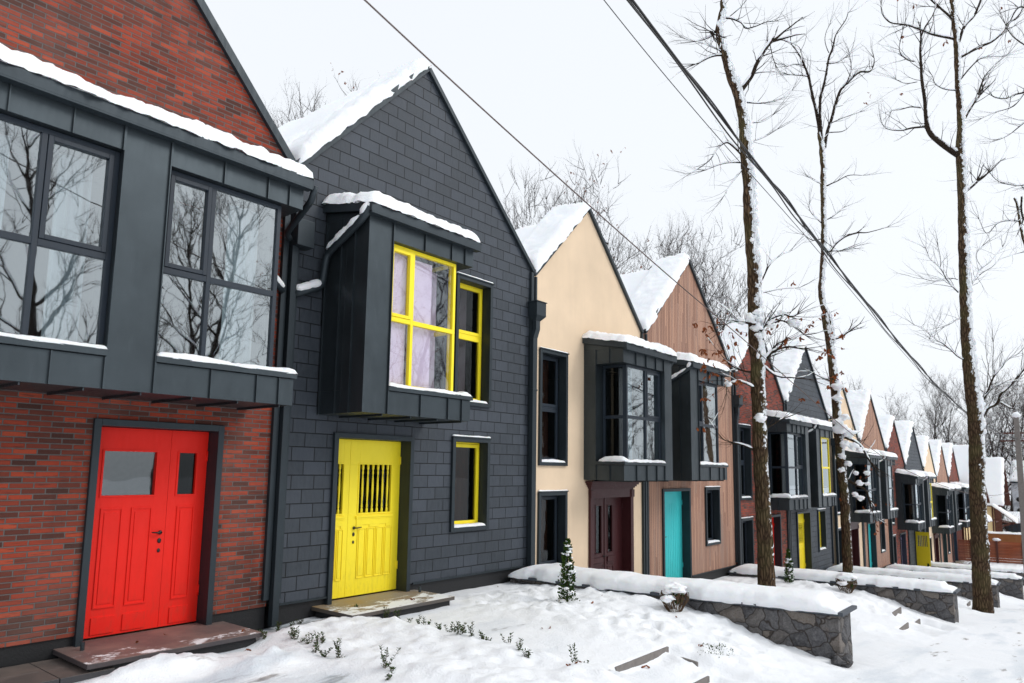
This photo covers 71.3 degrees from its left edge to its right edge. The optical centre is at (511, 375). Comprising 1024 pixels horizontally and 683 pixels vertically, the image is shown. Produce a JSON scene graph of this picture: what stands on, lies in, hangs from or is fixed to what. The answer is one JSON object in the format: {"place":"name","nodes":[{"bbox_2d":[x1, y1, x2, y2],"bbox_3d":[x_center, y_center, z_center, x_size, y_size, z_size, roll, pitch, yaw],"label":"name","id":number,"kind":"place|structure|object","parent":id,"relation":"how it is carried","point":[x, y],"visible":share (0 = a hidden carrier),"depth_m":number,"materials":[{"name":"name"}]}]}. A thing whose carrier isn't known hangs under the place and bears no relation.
{"place":"outdoors","nodes":[
{"label":"outdoors","id":0,"kind":"place"},
{"bbox_2d":[76,487,1023,682],"bbox_3d":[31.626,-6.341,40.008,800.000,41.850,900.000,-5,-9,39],"label":"ground","id":1,"kind":"structure","parent":0,"point":[606,632],"depth_m":9.61,"materials":[{"name":"snow"}]},
{"bbox_2d":[0,658,114,682],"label":"paving","id":2,"kind":"structure","parent":1,"relation":"on","point":[58,670],"depth_m":7.29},
{"bbox_2d":[0,0,317,671],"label":"brick house","id":3,"kind":"structure","parent":1,"relation":"on","point":[156,180],"depth_m":8.52,"materials":[{"name":"brick"}]},
{"bbox_2d":[288,626,298,639],"bbox_3d":[-2.620,3.122,8.657,0.200,0.169,0.111,-3,-8,27],"label":"boxwood seedling","id":4,"kind":"object","parent":1,"relation":"on","point":[294,634],"visible":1,"depth_m":8.66,"materials":[{"name":"green plant"}]},
{"bbox_2d":[269,74,327,127],"bbox_3d":[-8.178,-2.852,28.109,7.174,18.752,6.938,5,-8,-30],"label":"bare tree","id":5,"kind":"object","parent":1,"relation":"on","point":[314,107],"visible":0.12,"depth_m":27.64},
{"bbox_2d":[302,632,313,643],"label":"boxwood seedling","id":6,"kind":"object","parent":1,"relation":"on","point":[306,642],"visible":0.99,"depth_m":8.48,"materials":[{"name":"green plant"}]},
{"bbox_2d":[313,631,320,646],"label":"boxwood seedling","id":7,"kind":"object","parent":1,"relation":"on","point":[317,638],"visible":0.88,"depth_m":8.34,"materials":[{"name":"green plant"}]},
{"bbox_2d":[317,646,333,656],"bbox_3d":[-2.104,3.105,8.023,0.199,0.120,0.090,-1,-7,11],"label":"boxwood seedling","id":8,"kind":"object","parent":1,"relation":"on","point":[322,654],"visible":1,"depth_m":8.01,"materials":[{"name":"green plant"}]},
{"bbox_2d":[332,638,344,657],"bbox_3d":[-1.945,3.045,7.992,0.134,0.243,0.121,-1,-8,15],"label":"boxwood seedling","id":9,"kind":"object","parent":1,"relation":"on","point":[337,648],"visible":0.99,"depth_m":7.97,"materials":[{"name":"green plant"}]},
{"bbox_2d":[330,63,379,94],"bbox_3d":[-7.510,-3.330,28.074,5.308,19.845,8.163,4,-8,-22],"label":"bare tree","id":10,"kind":"object","parent":1,"relation":"on","point":[345,82],"visible":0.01,"depth_m":28.67,"materials":[{"name":"grey wood"}]},
{"bbox_2d":[382,606,389,618],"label":"boxwood seedling","id":11,"kind":"object","parent":1,"relation":"on","point":[385,615],"visible":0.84,"depth_m":10.22,"materials":[{"name":"green plant"}]},
{"bbox_2d":[378,644,400,667],"bbox_3d":[-1.300,2.963,7.521,0.226,0.256,0.200,7,-9,-37],"label":"boxwood seedling","id":12,"kind":"object","parent":1,"relation":"on","point":[385,664],"visible":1,"depth_m":7.51,"materials":[{"name":"green plant"}]},
{"bbox_2d":[264,57,534,628],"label":"slate house","id":13,"kind":"structure","parent":1,"relation":"on","point":[402,461],"depth_m":11.67,"materials":[{"name":"tile"}]},
{"bbox_2d":[449,434,491,531],"bbox_3d":[-0.847,1.976,13.255,0.310,1.741,1.060,-5,-9,39],"label":"window","id":14,"kind":"structure","parent":13,"relation":"in","point":[467,477],"depth_m":13.42,"materials":[{"name":"metal"}]},
{"bbox_2d":[453,272,494,407],"bbox_3d":[-0.808,-0.662,13.596,0.310,2.482,1.060,-5,-9,39],"label":"window","id":15,"kind":"structure","parent":13,"relation":"in","point":[471,330],"depth_m":13.78,"materials":[{"name":"metal"}]},
{"bbox_2d":[416,615,425,624],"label":"boxwood seedling","id":16,"kind":"object","parent":1,"relation":"on","point":[418,620],"visible":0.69,"depth_m":9.79,"materials":[{"name":"green plant"}]},
{"bbox_2d":[456,621,466,634],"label":"boxwood seedling","id":17,"kind":"object","parent":1,"relation":"on","point":[460,628],"visible":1,"depth_m":8.86,"materials":[{"name":"green plant"}]},
{"bbox_2d":[467,621,473,635],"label":"boxwood seedling","id":18,"kind":"object","parent":1,"relation":"on","point":[471,627],"visible":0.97,"depth_m":8.85,"materials":[{"name":"green plant"}]},
{"bbox_2d":[516,638,522,649],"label":"boxwood seedling","id":19,"kind":"object","parent":1,"relation":"on","point":[520,644],"visible":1,"depth_m":8.17,"materials":[{"name":"green plant"}]},
{"bbox_2d":[522,648,532,657],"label":"boxwood seedling","id":20,"kind":"object","parent":1,"relation":"on","point":[528,654],"visible":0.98,"depth_m":8.02,"materials":[{"name":"green plant"}]},
{"bbox_2d":[498,161,559,229],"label":"bare tree","id":21,"kind":"object","parent":1,"relation":"on","point":[528,200],"visible":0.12,"depth_m":40.62,"materials":[{"name":"plant"}]},
{"bbox_2d":[502,169,589,228],"bbox_3d":[1.506,-1.096,39.048,7.741,20.924,8.005,-6,-10,43],"label":"bare tree","id":22,"kind":"object","parent":1,"relation":"on","point":[556,205],"visible":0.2,"depth_m":38.56,"materials":[{"name":"plant"}]},
{"bbox_2d":[556,538,579,602],"bbox_3d":[0.920,3.241,11.717,0.360,1.155,0.406,-5,-9,39],"label":"dwarf conifer","id":23,"kind":"object","parent":1,"relation":"on","point":[570,572],"visible":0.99,"depth_m":11.69,"materials":[{"name":"green plant"}]},
{"bbox_2d":[567,643,578,662],"bbox_3d":[0.710,3.190,8.155,0.124,0.237,0.197,2,-8,-12],"label":"boxwood seedling","id":24,"kind":"object","parent":1,"relation":"on","point":[575,657],"visible":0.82,"depth_m":8.19,"materials":[{"name":"green plant"}]},
{"bbox_2d":[545,178,641,273],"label":"bare tree","id":25,"kind":"object","parent":1,"relation":"on","point":[613,236],"visible":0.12,"depth_m":49.20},
{"bbox_2d":[515,202,676,573],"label":"rendered house","id":26,"kind":"structure","parent":1,"relation":"on","point":[600,452],"depth_m":16.21,"materials":[{"name":"paint"}]},
{"bbox_2d":[537,489,568,564],"bbox_3d":[0.774,3.252,15.128,0.310,1.680,1.060,-5,-9,39],"label":"window","id":27,"kind":"structure","parent":26,"relation":"in","point":[546,499],"depth_m":15.34,"materials":[{"name":"glass"}]},
{"bbox_2d":[538,346,568,465],"bbox_3d":[0.812,0.673,15.461,0.310,2.520,1.060,-5,-9,39],"label":"window","id":28,"kind":"structure","parent":26,"relation":"in","point":[552,419],"depth_m":15.65,"materials":[{"name":"metal"}]},
{"bbox_2d":[553,153,641,273],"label":"bare tree","id":29,"kind":"object","parent":1,"relation":"on","point":[596,215],"visible":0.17,"depth_m":47.88,"materials":[{"name":"plant"}]},
{"bbox_2d":[533,139,665,273],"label":"bare tree","id":30,"kind":"object","parent":1,"relation":"on","point":[622,248],"visible":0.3,"depth_m":45.87,"materials":[{"name":"grey wood"}]},
{"bbox_2d":[614,646,668,671],"bbox_3d":[1.646,3.600,8.962,0.035,0.160,1.350,-5,-9,39],"label":"step edging","id":31,"kind":"object","parent":1,"relation":"on","point":[644,659],"visible":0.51,"depth_m":8.91,"materials":[{"name":"concrete"}]},
{"bbox_2d":[616,208,705,285],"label":"bare tree","id":32,"kind":"object","parent":1,"relation":"on","point":[643,266],"visible":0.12,"depth_m":57.80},
{"bbox_2d":[618,207,716,287],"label":"bare tree","id":33,"kind":"object","parent":1,"relation":"on","point":[669,244],"visible":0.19,"depth_m":53.93,"materials":[{"name":"plant"}]},
{"bbox_2d":[660,581,688,611],"bbox_3d":[2.612,3.558,11.466,0.458,0.468,0.540,-1,-8,14],"label":"dry shrub","id":34,"kind":"object","parent":1,"relation":"on","point":[675,589],"visible":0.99,"depth_m":11.37,"materials":[{"name":"brown plant"}]},
{"bbox_2d":[620,252,737,579],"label":"timber clad house","id":35,"kind":"structure","parent":1,"relation":"on","point":[690,519],"depth_m":20.10,"materials":[{"name":"timber"},{"name":"zinc"},{"name":"snow"}]},
{"bbox_2d":[704,486,720,545],"bbox_3d":[5.932,4.172,21.436,0.310,1.740,1.060,-5,-9,39],"label":"window","id":36,"kind":"structure","parent":35,"relation":"in","point":[712,506],"depth_m":21.69,"materials":[{"name":"glass"}]},
{"bbox_2d":[508,564,856,660],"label":"stone wall","id":37,"kind":"structure","parent":1,"relation":"on","point":[815,622],"depth_m":11.22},
{"bbox_2d":[682,657,697,666],"bbox_3d":[2.236,3.762,9.334,0.035,0.160,0.506,6,-9,-32],"label":"step edging","id":38,"kind":"object","parent":1,"relation":"on","point":[693,661],"visible":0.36,"depth_m":9.20,"materials":[{"name":"concrete"}]},
{"bbox_2d":[656,218,727,328],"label":"bare tree","id":39,"kind":"object","parent":1,"relation":"on","point":[691,260],"visible":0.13,"depth_m":61.71,"materials":[{"name":"plant"}]},
{"bbox_2d":[694,676,709,682],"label":"step edging","id":40,"kind":"object","parent":1,"relation":"on","point":[706,679],"visible":1,"depth_m":8.72,"materials":[{"name":"concrete"}]},
{"bbox_2d":[673,214,746,330],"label":"bare tree","id":41,"kind":"object","parent":1,"relation":"on","point":[726,312],"visible":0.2,"depth_m":60.32,"materials":[{"name":"plant"}]},
{"bbox_2d":[680,215,743,329],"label":"bare tree","id":42,"kind":"object","parent":1,"relation":"on","point":[703,282],"visible":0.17,"depth_m":55.04,"materials":[{"name":"plant"}]},
{"bbox_2d":[700,643,732,655],"bbox_3d":[2.758,3.689,9.545,0.524,0.165,0.781,-5,-9,39],"label":"ground cover","id":43,"kind":"object","parent":1,"relation":"on","point":[716,648],"visible":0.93,"depth_m":9.61,"materials":[{"name":"brown plant"}]},
{"bbox_2d":[715,270,747,330],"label":"bare tree","id":44,"kind":"object","parent":1,"relation":"on","point":[733,302],"visible":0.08,"depth_m":70.31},
{"bbox_2d":[695,240,783,348],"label":"bare tree","id":45,"kind":"object","parent":1,"relation":"on","point":[718,298],"visible":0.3,"depth_m":68.25,"materials":[{"name":"plant"}]},
{"bbox_2d":[651,0,852,586],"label":"oak tree","id":46,"kind":"object","parent":1,"relation":"on","point":[755,318],"visible":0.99,"depth_m":16.78,"materials":[{"name":"brown plant"}]},
{"bbox_2d":[719,322,811,566],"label":"brick house","id":47,"kind":"structure","parent":1,"relation":"on","point":[788,456],"depth_m":24.32,"materials":[{"name":"brick"}]},
{"bbox_2d":[739,423,752,499],"bbox_3d":[7.642,2.844,23.708,0.310,2.506,1.060,-5,-9,39],"label":"window","id":48,"kind":"structure","parent":47,"relation":"in","point":[744,429],"depth_m":23.97,"materials":[{"name":"glass"}]},
{"bbox_2d":[741,516,754,564],"bbox_3d":[7.603,5.469,23.369,0.310,1.712,1.060,-5,-9,39],"label":"window","id":49,"kind":"structure","parent":47,"relation":"in","point":[747,538],"depth_m":23.66,"materials":[{"name":"glass"}]},
{"bbox_2d":[783,549,794,582],"bbox_3d":[7.918,5.497,20.423,0.311,1.098,0.379,-5,-9,39],"label":"dwarf conifer","id":50,"kind":"object","parent":1,"relation":"on","point":[788,563],"visible":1,"depth_m":20.39,"materials":[{"name":"green plant"}]},
{"bbox_2d":[768,340,836,569],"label":"slate house","id":51,"kind":"structure","parent":1,"relation":"on","point":[811,540],"depth_m":28.41,"materials":[{"name":"tile"}]},
{"bbox_2d":[817,508,826,551],"bbox_3d":[12.799,6.384,29.725,0.310,1.737,1.080,-5,-9,39],"label":"window","id":52,"kind":"structure","parent":51,"relation":"in","point":[821,513],"depth_m":30.00,"materials":[{"name":"metal"}]},
{"bbox_2d":[830,653,852,667],"bbox_3d":[4.814,4.152,10.411,0.307,0.230,0.402,-2,-8,20],"label":"field stone","id":53,"kind":"object","parent":1,"relation":"on","point":[842,660],"visible":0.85,"depth_m":10.31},
{"bbox_2d":[728,564,960,622],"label":"stone wall","id":54,"kind":"structure","parent":1,"relation":"on","point":[936,599],"depth_m":19.33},
{"bbox_2d":[768,0,922,572],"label":"forked tree","id":55,"kind":"object","parent":1,"relation":"on","point":[840,433],"visible":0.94,"depth_m":25.00,"materials":[{"name":"brown plant"}]},
{"bbox_2d":[835,572,857,592],"bbox_3d":[9.136,5.664,19.540,0.669,0.535,0.531,3,-8,-17],"label":"dry shrub","id":56,"kind":"object","parent":1,"relation":"on","point":[846,580],"visible":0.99,"depth_m":19.42,"materials":[{"name":"brown plant"}]},
{"bbox_2d":[817,375,881,566],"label":"rendered house","id":57,"kind":"structure","parent":1,"relation":"on","point":[858,512],"depth_m":32.64,"materials":[{"name":"paint"}]},
{"bbox_2d":[835,458,839,514],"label":"window","id":58,"kind":"structure","parent":57,"relation":"in","point":[838,501],"depth_m":32.30,"materials":[{"name":"glass"}]},
{"bbox_2d":[838,527,841,563],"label":"window","id":59,"kind":"structure","parent":57,"relation":"in","point":[839,529],"depth_m":32.00,"materials":[{"name":"metal"}]},
{"bbox_2d":[845,375,865,393],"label":"woodland tree","id":60,"kind":"object","parent":1,"relation":"on","point":[855,385],"visible":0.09,"depth_m":76.85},
{"bbox_2d":[846,389,897,567],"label":"timber clad house","id":61,"kind":"structure","parent":1,"relation":"on","point":[877,548],"depth_m":36.68,"materials":[{"name":"timber"},{"name":"snow"},{"name":"metal"}]},
{"bbox_2d":[879,519,885,552],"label":"window","id":62,"kind":"structure","parent":61,"relation":"in","point":[882,526],"depth_m":38.14,"materials":[{"name":"metal"}]},
{"bbox_2d":[892,607,901,615],"bbox_3d":[9.721,5.990,18.037,0.035,0.160,1.000,-5,-9,39],"label":"step edging","id":63,"kind":"object","parent":1,"relation":"on","point":[897,611],"visible":0.77,"depth_m":18.07,"materials":[{"name":"stone"}]},
{"bbox_2d":[884,387,916,420],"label":"woodland tree","id":64,"kind":"object","parent":1,"relation":"on","point":[898,407],"visible":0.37,"depth_m":87.00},
{"bbox_2d":[877,414,925,564],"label":"brick house","id":65,"kind":"structure","parent":1,"relation":"on","point":[908,493],"depth_m":40.98,"materials":[{"name":"brick"}]},
{"bbox_2d":[893,534,896,563],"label":"window","id":66,"kind":"structure","parent":65,"relation":"in","point":[894,536],"depth_m":40.05,"materials":[{"name":"metal"}]},
{"bbox_2d":[899,622,908,629],"bbox_3d":[9.001,5.827,16.408,0.035,0.160,1.050,-5,-9,39],"label":"step edging","id":67,"kind":"object","parent":1,"relation":"on","point":[905,626],"visible":0.45,"depth_m":16.50,"materials":[{"name":"stone"}]},
{"bbox_2d":[888,391,930,438],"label":"woodland tree","id":68,"kind":"object","parent":1,"relation":"on","point":[903,412],"visible":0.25,"depth_m":84.59,"materials":[{"name":"grey wood"}]},
{"bbox_2d":[894,402,927,432],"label":"woodland tree","id":69,"kind":"object","parent":1,"relation":"on","point":[917,420],"visible":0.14,"depth_m":76.63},
{"bbox_2d":[826,564,1000,607],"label":"stone wall","id":70,"kind":"structure","parent":1,"relation":"on","point":[963,582],"depth_m":27.28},
{"bbox_2d":[894,420,936,566],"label":"slate house","id":71,"kind":"structure","parent":1,"relation":"on","point":[919,542],"depth_m":44.33,"materials":[{"name":"tile"}]},
{"bbox_2d":[915,532,930,566],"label":"door","id":72,"kind":"structure","parent":71,"relation":"in","point":[923,553],"depth_m":44.14,"materials":[{"name":"yellow paint"}]},
{"bbox_2d":[916,435,954,561],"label":"rendered house","id":73,"kind":"structure","parent":1,"relation":"on","point":[942,502],"depth_m":49.27,"materials":[{"name":"paint"}]},
{"bbox_2d":[930,537,932,561],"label":"window","id":74,"kind":"structure","parent":73,"relation":"in","point":[930,537],"depth_m":48.41,"materials":[{"name":"metal"}]},
{"bbox_2d":[911,367,964,442],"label":"woodland tree","id":75,"kind":"object","parent":1,"relation":"on","point":[940,394],"visible":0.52,"depth_m":84.71,"materials":[{"name":"plant"}]},
{"bbox_2d":[915,371,966,444],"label":"woodland tree","id":76,"kind":"object","parent":1,"relation":"on","point":[947,410],"visible":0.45,"depth_m":84.78,"materials":[{"name":"grey wood"}]},
{"bbox_2d":[863,0,1023,612],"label":"tall tree","id":77,"kind":"object","parent":1,"relation":"on","point":[982,599],"visible":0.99,"depth_m":23.97,"materials":[{"name":"brown plant"}]},
{"bbox_2d":[929,439,961,562],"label":"timber clad house","id":78,"kind":"structure","parent":1,"relation":"on","point":[946,543],"depth_m":53.23,"materials":[{"name":"timber"},{"name":"metal"},{"name":"snow"}]},
{"bbox_2d":[947,534,950,553],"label":"window","id":79,"kind":"structure","parent":78,"relation":"in","point":[948,535],"depth_m":54.34,"materials":[{"name":"metal"}]},
{"bbox_2d":[915,390,986,447],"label":"woodland tree","id":80,"kind":"object","parent":1,"relation":"on","point":[932,417],"visible":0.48,"depth_m":76.95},
{"bbox_2d":[938,419,968,444],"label":"woodland tree","id":81,"kind":"object","parent":1,"relation":"on","point":[956,434],"visible":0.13,"depth_m":82.01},
{"bbox_2d":[919,378,988,451],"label":"woodland tree","id":82,"kind":"object","parent":1,"relation":"on","point":[945,416],"visible":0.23,"depth_m":87.55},
{"bbox_2d":[885,564,1023,599],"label":"stone wall","id":83,"kind":"structure","parent":1,"relation":"on","point":[1011,584],"depth_m":34.70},
{"bbox_2d":[941,442,970,563],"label":"brick house","id":84,"kind":"structure","parent":1,"relation":"on","point":[963,497],"depth_m":56.93,"materials":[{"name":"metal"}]},
{"bbox_2d":[953,445,991,558],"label":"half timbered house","id":85,"kind":"structure","parent":1,"relation":"on","point":[961,453],"depth_m":61.09,"materials":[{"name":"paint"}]},
{"bbox_2d":[942,367,1007,456],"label":"woodland tree","id":86,"kind":"object","parent":1,"relation":"on","point":[986,420],"visible":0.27,"depth_m":90.93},
{"bbox_2d":[931,562,1023,585],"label":"stone wall","id":87,"kind":"structure","parent":1,"relation":"on","point":[1017,571],"depth_m":44.30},
{"bbox_2d":[952,377,1005,464],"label":"woodland tree","id":88,"kind":"object","parent":1,"relation":"on","point":[989,422],"visible":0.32,"depth_m":87.26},
{"bbox_2d":[934,0,1023,251],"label":"leaning tree","id":89,"kind":"object","parent":1,"relation":"on","point":[1019,210],"visible":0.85,"depth_m":26.88,"materials":[{"name":"brown plant"}]},
{"bbox_2d":[959,373,1016,469],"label":"woodland tree","id":90,"kind":"object","parent":1,"relation":"on","point":[998,412],"visible":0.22,"depth_m":106.58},
{"bbox_2d":[958,538,1022,563],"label":"board fence","id":91,"kind":"object","parent":1,"relation":"on","point":[999,549],"visible":0.46,"depth_m":56.62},
{"bbox_2d":[957,387,1023,531],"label":"woodland tree","id":92,"kind":"object","parent":1,"relation":"on","point":[1005,450],"visible":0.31,"depth_m":88.07,"materials":[{"name":"plant"}]},
{"bbox_2d":[968,410,1017,490],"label":"woodland tree","id":93,"kind":"object","parent":1,"relation":"on","point":[993,421],"visible":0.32,"depth_m":82.92,"materials":[{"name":"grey wood"}]},
{"bbox_2d":[985,457,1017,531],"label":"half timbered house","id":94,"kind":"structure","parent":1,"relation":"on","point":[996,483],"depth_m":71.78,"materials":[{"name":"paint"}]},
{"bbox_2d":[985,372,1023,495],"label":"woodland tree","id":95,"kind":"object","parent":1,"relation":"on","point":[1022,418],"visible":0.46,"depth_m":93.40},
{"bbox_2d":[988,531,1021,556],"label":"boundary wall","id":96,"kind":"structure","parent":1,"relation":"on","point":[1010,537],"depth_m":61.26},
{"bbox_2d":[986,368,1023,487],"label":"woodland tree","id":97,"kind":"object","parent":1,"relation":"on","point":[1006,427],"visible":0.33,"depth_m":93.18,"materials":[{"name":"grey wood"}]},
{"bbox_2d":[986,380,1023,489],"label":"woodland tree","id":98,"kind":"object","parent":1,"relation":"on","point":[1009,419],"visible":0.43,"depth_m":89.92,"materials":[{"name":"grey wood"}]},
{"bbox_2d":[988,380,1023,509],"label":"woodland tree","id":99,"kind":"object","parent":1,"relation":"on","point":[1009,434],"visible":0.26,"depth_m":99.52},
{"bbox_2d":[1001,484,1018,531],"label":"undergrowth","id":100,"kind":"object","parent":1,"relation":"on","point":[1008,507],"visible":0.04,"depth_m":81.83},
{"bbox_2d":[998,381,1023,466],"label":"woodland tree","id":101,"kind":"object","parent":1,"relation":"on","point":[1022,431],"visible":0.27,"depth_m":96.41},
{"bbox_2d":[1002,511,1020,531],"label":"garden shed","id":102,"kind":"structure","parent":1,"relation":"on","point":[1018,524],"depth_m":77.91,"materials":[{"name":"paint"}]},
{"bbox_2d":[1000,412,1023,567],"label":"utility pole","id":103,"kind":"object","parent":1,"relation":"on","point":[1018,448],"visible":1,"depth_m":36.61,"materials":[{"name":"wood"}]},
{"bbox_2d":[364,0,1017,495],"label":"overhead cable","id":104,"kind":"object","parent":103,"relation":"attached to","point":[592,208],"visible":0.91,"depth_m":8.47,"materials":[{"name":"rubber"}]},
{"bbox_2d":[604,0,1012,450],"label":"overhead cable","id":105,"kind":"object","parent":103,"relation":"attached to","point":[757,181],"visible":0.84,"depth_m":11.68,"materials":[{"name":"rubber"}]},
{"bbox_2d":[626,0,1016,440],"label":"overhead cable","id":106,"kind":"object","parent":103,"relation":"attached to","point":[657,37],"visible":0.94,"depth_m":11.42,"materials":[{"name":"rubber"}]},
{"bbox_2d":[629,0,1017,438],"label":"overhead cable","id":107,"kind":"object","parent":103,"relation":"attached to","point":[709,98],"visible":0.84,"depth_m":12.38,"materials":[{"name":"rubber"}]},
{"bbox_2d":[631,0,1016,438],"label":"overhead cable","id":108,"kind":"object","parent":103,"relation":"attached to","point":[705,96],"visible":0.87,"depth_m":11.54,"materials":[{"name":"rubber"}]},
{"bbox_2d":[1009,460,1023,511],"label":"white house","id":109,"kind":"structure","parent":1,"relation":"on","point":[1012,479],"depth_m":85.30,"materials":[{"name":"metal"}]},
{"bbox_2d":[205,0,1023,481],"label":"sky","id":110,"kind":"structure","parent":0,"point":[553,74],"materials":[{"name":"white"}]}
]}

